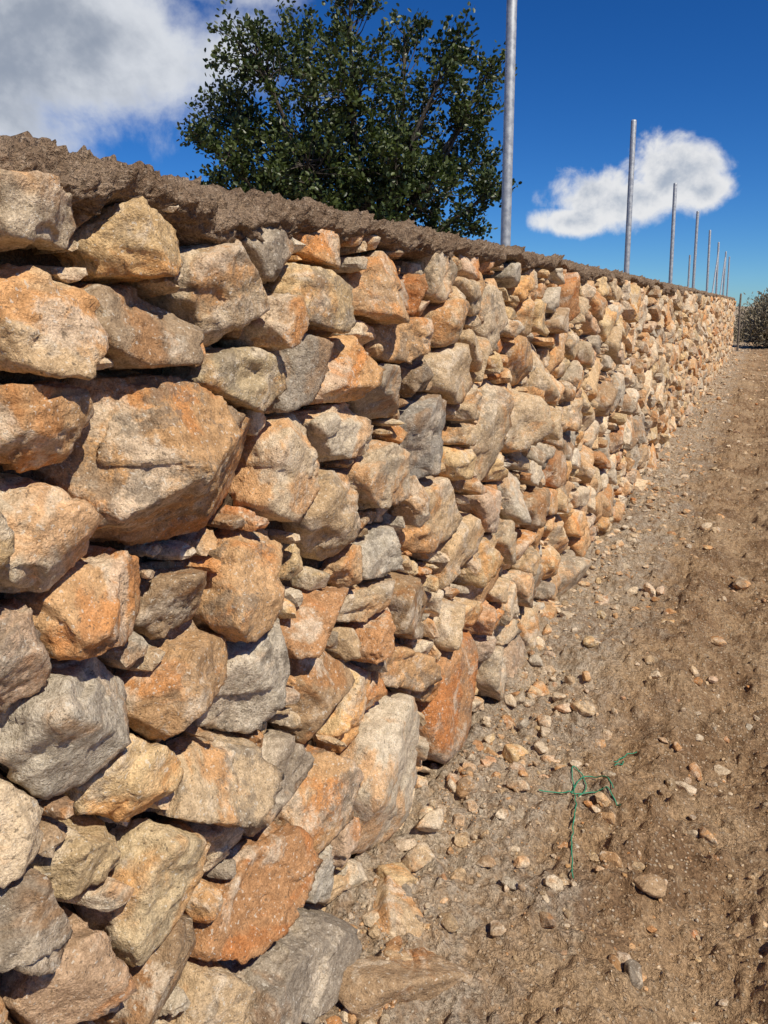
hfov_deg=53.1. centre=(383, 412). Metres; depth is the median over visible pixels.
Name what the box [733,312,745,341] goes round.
scrub bush
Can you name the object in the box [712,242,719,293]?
metal fence post
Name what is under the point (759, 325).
scrub bush
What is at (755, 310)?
scrub bush
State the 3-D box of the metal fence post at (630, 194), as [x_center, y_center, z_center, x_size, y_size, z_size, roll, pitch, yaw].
[2.040,-1.718,6.396,0.100,1.383,0.099,4,9,26]
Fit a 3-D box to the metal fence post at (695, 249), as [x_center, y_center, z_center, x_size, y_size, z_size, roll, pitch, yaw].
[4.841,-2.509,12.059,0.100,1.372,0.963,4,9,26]
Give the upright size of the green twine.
0.096 m
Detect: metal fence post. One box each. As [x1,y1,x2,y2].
[500,0,516,245]
[624,119,636,273]
[668,183,676,283]
[687,211,698,287]
[706,230,710,291]
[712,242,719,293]
[719,251,726,294]
[726,257,729,295]
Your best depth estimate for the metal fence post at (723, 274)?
21.42 m
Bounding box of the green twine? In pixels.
[539,751,636,878]
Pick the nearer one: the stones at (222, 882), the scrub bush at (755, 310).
the stones at (222, 882)
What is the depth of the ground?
2.33 m
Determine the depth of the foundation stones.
1.68 m
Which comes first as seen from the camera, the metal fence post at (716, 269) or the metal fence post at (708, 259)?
the metal fence post at (708, 259)
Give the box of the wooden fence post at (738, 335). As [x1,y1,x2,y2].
[736,293,741,351]
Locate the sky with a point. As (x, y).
(108, 77)
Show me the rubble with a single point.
(419, 855)
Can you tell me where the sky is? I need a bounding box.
[0,0,767,305]
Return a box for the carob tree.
[175,0,521,239]
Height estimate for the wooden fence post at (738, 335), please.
1.970 m
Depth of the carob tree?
8.77 m
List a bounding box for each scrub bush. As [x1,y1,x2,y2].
[733,289,767,339]
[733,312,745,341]
[735,288,767,347]
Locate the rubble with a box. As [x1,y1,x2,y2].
[401,522,751,936]
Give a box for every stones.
[0,168,736,1023]
[301,862,472,1023]
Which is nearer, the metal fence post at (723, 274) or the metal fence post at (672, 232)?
the metal fence post at (672, 232)
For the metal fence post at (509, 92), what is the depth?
3.36 m
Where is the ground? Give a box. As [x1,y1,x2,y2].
[318,306,767,1023]

